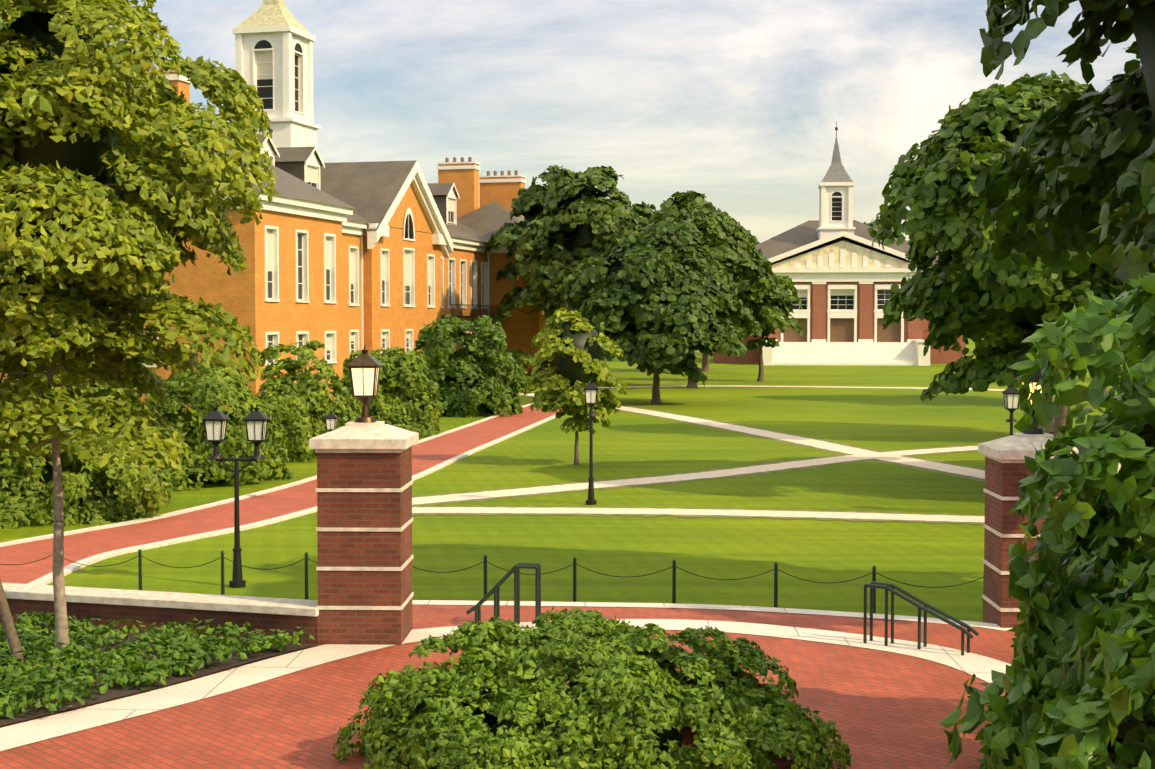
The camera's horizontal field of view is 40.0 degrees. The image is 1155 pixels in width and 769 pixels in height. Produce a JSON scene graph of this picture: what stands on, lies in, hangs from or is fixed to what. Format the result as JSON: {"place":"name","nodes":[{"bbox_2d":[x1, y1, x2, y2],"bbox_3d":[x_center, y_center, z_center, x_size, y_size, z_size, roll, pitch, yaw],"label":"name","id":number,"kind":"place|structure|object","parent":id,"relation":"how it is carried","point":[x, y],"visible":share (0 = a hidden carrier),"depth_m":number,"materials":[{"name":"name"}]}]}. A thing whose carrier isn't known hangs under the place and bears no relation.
{"place":"outdoors","nodes":[
{"label":"outdoors","id":0,"kind":"place"},
{"bbox_2d":[0,604,1028,768],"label":"ground terrace","id":1,"kind":"structure","parent":0,"point":[886,709],"depth_m":16.31,"materials":[{"name":"brick"}]},
{"bbox_2d":[0,623,317,725],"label":"planting bed","id":2,"kind":"object","parent":1,"relation":"on","point":[116,690],"visible":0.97,"depth_m":17.70,"materials":[{"name":"soil"}]},
{"bbox_2d":[0,74,148,674],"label":"tree","id":3,"kind":"object","parent":2,"relation":"on","point":[8,135],"visible":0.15,"depth_m":17.32,"materials":[{"name":"green plant"}]},
{"bbox_2d":[0,0,279,662],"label":"tree","id":4,"kind":"object","parent":2,"relation":"on","point":[131,218],"visible":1,"depth_m":17.23,"materials":[{"name":"green plant"}]},
{"bbox_2d":[0,608,314,718],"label":"ground cover","id":5,"kind":"object","parent":2,"relation":"on","point":[62,686],"visible":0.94,"depth_m":17.88,"materials":[{"name":"green plant"}]},
{"bbox_2d":[309,345,418,644],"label":"gate pillar","id":6,"kind":"structure","parent":1,"relation":"on","point":[364,517],"depth_m":19.36,"materials":[{"name":"brick"}]},
{"bbox_2d":[0,600,1011,750],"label":"paving bands","id":7,"kind":"object","parent":1,"relation":"on","point":[72,721],"visible":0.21,"depth_m":18.59,"materials":[{"name":"concrete"}]},
{"bbox_2d":[466,563,540,626],"bbox_3d":[-0.967,2.733,20.656,0.959,0.809,0.262,0,2,9],"label":"handrail","id":8,"kind":"object","parent":7,"relation":"on","point":[515,569],"visible":0.79,"depth_m":20.60,"materials":[{"name":"black metal"}]},
{"bbox_2d":[863,581,978,655],"bbox_3d":[4.158,2.823,19.186,1.407,0.744,0.278,2,3,35],"label":"handrail","id":9,"kind":"object","parent":7,"relation":"on","point":[887,588],"visible":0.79,"depth_m":19.28,"materials":[{"name":"black metal"}]},
{"bbox_2d":[332,606,850,768],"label":"shrub","id":10,"kind":"object","parent":1,"relation":"on","point":[623,696],"visible":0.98,"depth_m":13.51,"materials":[{"name":"green plant"}]},
{"bbox_2d":[978,370,1078,627],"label":"gate pillar","id":11,"kind":"structure","parent":1,"relation":"on","point":[1006,469],"depth_m":20.50,"materials":[{"name":"brick"}]},
{"bbox_2d":[939,262,1154,768],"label":"magnolia shrub","id":12,"kind":"object","parent":1,"relation":"on","point":[1099,515],"visible":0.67,"depth_m":12.53,"materials":[{"name":"green plant"}]},
{"bbox_2d":[1015,538,1154,768],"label":"magnolia shrub","id":13,"kind":"object","parent":1,"relation":"on","point":[1119,681],"visible":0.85,"depth_m":10.84,"materials":[{"name":"green plant"}]},
{"bbox_2d":[0,326,1154,621],"bbox_3d":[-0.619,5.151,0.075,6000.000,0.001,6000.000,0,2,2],"label":"lawn","id":14,"kind":"structure","parent":0,"point":[876,410],"depth_m":41.80,"materials":[{"name":"green plant"}]},
{"bbox_2d":[0,367,173,529],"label":"bush","id":15,"kind":"object","parent":14,"relation":"on","point":[123,489],"visible":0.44,"depth_m":40.40,"materials":[{"name":"green plant"}]},
{"bbox_2d":[0,6,206,385],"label":"tree","id":16,"kind":"object","parent":14,"relation":"on","point":[167,266],"depth_m":71.68,"materials":[{"name":"green plant"}]},
{"bbox_2d":[0,583,318,644],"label":"retaining wall","id":17,"kind":"structure","parent":14,"relation":"on","point":[145,608],"depth_m":20.03,"materials":[{"name":"brick"}]},
{"bbox_2d":[123,348,293,490],"bbox_3d":[-12.233,1.933,51.105,5.799,6.291,6.059,0,2,2],"label":"bush","id":18,"kind":"object","parent":14,"relation":"on","point":[208,391],"visible":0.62,"depth_m":49.86,"materials":[{"name":"green plant"}]},
{"bbox_2d":[202,403,269,587],"bbox_3d":[-6.617,2.152,30.808,1.248,3.570,0.448,0,2,2],"label":"twin lamp post","id":19,"kind":"object","parent":14,"relation":"on","point":[215,422],"visible":1,"depth_m":30.73,"materials":[{"name":"black metal"}]},
{"bbox_2d":[0,0,550,408],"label":"hall","id":20,"kind":"structure","parent":14,"relation":"on","point":[344,260],"depth_m":125.70,"materials":[{"name":"brick"}]},
{"bbox_2d":[223,339,361,462],"bbox_3d":[-10.613,1.402,60.383,4.948,6.232,5.046,2,3,34],"label":"bush","id":21,"kind":"object","parent":14,"relation":"on","point":[308,398],"visible":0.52,"depth_m":59.13,"materials":[{"name":"green plant"}]},
{"bbox_2d":[0,397,602,584],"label":"brick walk","id":22,"kind":"structure","parent":14,"relation":"on","point":[295,499],"depth_m":41.19,"materials":[{"name":"brick"}]},
{"bbox_2d":[324,410,337,431],"bbox_3d":[-6.971,2.039,44.987,0.359,2.676,0.359,0,2,2],"label":"lamp post","id":23,"kind":"object","parent":22,"relation":"on","point":[331,417],"depth_m":44.83,"materials":[{"name":"black metal"}]},
{"bbox_2d":[343,363,390,377],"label":"shrub","id":24,"kind":"object","parent":14,"relation":"on","point":[345,372],"visible":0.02,"depth_m":112.25,"materials":[{"name":"green plant"}]},
{"bbox_2d":[331,345,443,437],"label":"bush","id":25,"kind":"object","parent":14,"relation":"on","point":[401,392],"visible":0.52,"depth_m":70.97,"materials":[{"name":"green plant"}]},
{"bbox_2d":[414,346,452,360],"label":"shrub","id":26,"kind":"object","parent":14,"relation":"on","point":[419,352],"visible":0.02,"depth_m":123.18,"materials":[{"name":"green plant"}]},
{"bbox_2d":[405,314,527,417],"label":"bush","id":27,"kind":"object","parent":14,"relation":"on","point":[467,391],"visible":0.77,"depth_m":86.48,"materials":[{"name":"green plant"}]},
{"bbox_2d":[451,335,492,376],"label":"shrub","id":28,"kind":"object","parent":14,"relation":"on","point":[468,349],"depth_m":135.59,"materials":[{"name":"green plant"}]},
{"bbox_2d":[1,549,983,620],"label":"chain fence","id":29,"kind":"object","parent":14,"relation":"on","point":[485,561],"visible":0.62,"depth_m":27.75,"materials":[{"name":"black metal"}]},
{"bbox_2d":[506,348,537,377],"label":"shrub","id":30,"kind":"object","parent":14,"relation":"on","point":[522,358],"visible":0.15,"depth_m":147.04,"materials":[{"name":"green plant"}]},
{"bbox_2d":[484,165,576,366],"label":"tall tree","id":31,"kind":"object","parent":14,"relation":"on","point":[528,205],"visible":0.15,"depth_m":146.64,"materials":[{"name":"green plant"}]},
{"bbox_2d":[527,308,627,464],"bbox_3d":[-0.009,0.124,57.064,3.663,5.751,3.875,0,2,2],"label":"lawn tree","id":32,"kind":"object","parent":14,"relation":"on","point":[575,351],"visible":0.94,"depth_m":56.56,"materials":[{"name":"green plant"}]},
{"bbox_2d":[513,166,652,325],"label":"tree","id":33,"kind":"object","parent":14,"relation":"on","point":[581,221],"visible":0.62,"depth_m":131.52,"materials":[{"name":"green plant"}]},
{"bbox_2d":[583,379,598,504],"bbox_3d":[0.384,1.602,44.728,0.448,3.570,0.448,0,2,2],"label":"lamp post","id":34,"kind":"object","parent":14,"relation":"on","point":[591,388],"visible":1,"depth_m":44.67,"materials":[{"name":"black metal"}]},
{"bbox_2d":[631,201,657,219],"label":"tree","id":35,"kind":"object","parent":14,"relation":"on","point":[643,209],"depth_m":260.80,"materials":[{"name":"green plant"}]},
{"bbox_2d":[562,217,755,403],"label":"tree","id":36,"kind":"object","parent":14,"relation":"on","point":[665,297],"visible":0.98,"depth_m":96.05,"materials":[{"name":"green plant"}]},
{"bbox_2d":[316,385,1005,524],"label":"lawn paths","id":37,"kind":"structure","parent":14,"relation":"on","point":[849,453],"depth_m":50.19,"materials":[{"name":"concrete"}]},
{"bbox_2d":[605,190,785,387],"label":"tree","id":38,"kind":"object","parent":14,"relation":"on","point":[735,254],"visible":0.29,"depth_m":120.54,"materials":[{"name":"green plant"}]},
{"bbox_2d":[701,210,757,371],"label":"tree","id":39,"kind":"object","parent":14,"relation":"on","point":[705,364],"depth_m":164.25,"materials":[{"name":"green plant"}]},
{"bbox_2d":[745,230,759,244],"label":"tree","id":40,"kind":"object","parent":14,"relation":"on","point":[754,240],"visible":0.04,"depth_m":245.49,"materials":[{"name":"green plant"}]},
{"bbox_2d":[733,261,802,381],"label":"tree","id":41,"kind":"object","parent":14,"relation":"on","point":[769,308],"visible":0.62,"depth_m":136.18,"materials":[{"name":"green plant"}]},
{"bbox_2d":[713,122,965,365],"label":"hall","id":42,"kind":"structure","parent":14,"relation":"on","point":[838,269],"depth_m":191.58,"materials":[{"name":"paint"}]},
{"bbox_2d":[864,219,904,234],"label":"tree","id":43,"kind":"object","parent":14,"relation":"on","point":[872,223],"depth_m":244.65,"materials":[{"name":"green plant"}]},
{"bbox_2d":[1002,383,1018,435],"bbox_3d":[11.497,1.708,42.060,0.448,3.570,0.448,0,2,2],"label":"lamp post","id":44,"kind":"object","parent":14,"relation":"on","point":[1011,398],"visible":0.58,"depth_m":41.88,"materials":[{"name":"black metal"}]},
{"bbox_2d":[868,70,1154,434],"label":"tree","id":45,"kind":"object","parent":14,"relation":"on","point":[961,149],"visible":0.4,"depth_m":46.32,"materials":[{"name":"green plant"}]},
{"bbox_2d":[908,180,1124,436],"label":"tree","id":46,"kind":"object","parent":14,"relation":"on","point":[1060,421],"depth_m":69.03,"materials":[{"name":"green plant"}]},
{"bbox_2d":[968,0,1154,285],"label":"tree","id":47,"kind":"object","parent":14,"relation":"on","point":[1098,178],"visible":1,"depth_m":25.14,"materials":[{"name":"green plant"}]},
{"bbox_2d":[109,0,1141,251],"label":"sky","id":48,"kind":"structure","parent":0,"point":[739,104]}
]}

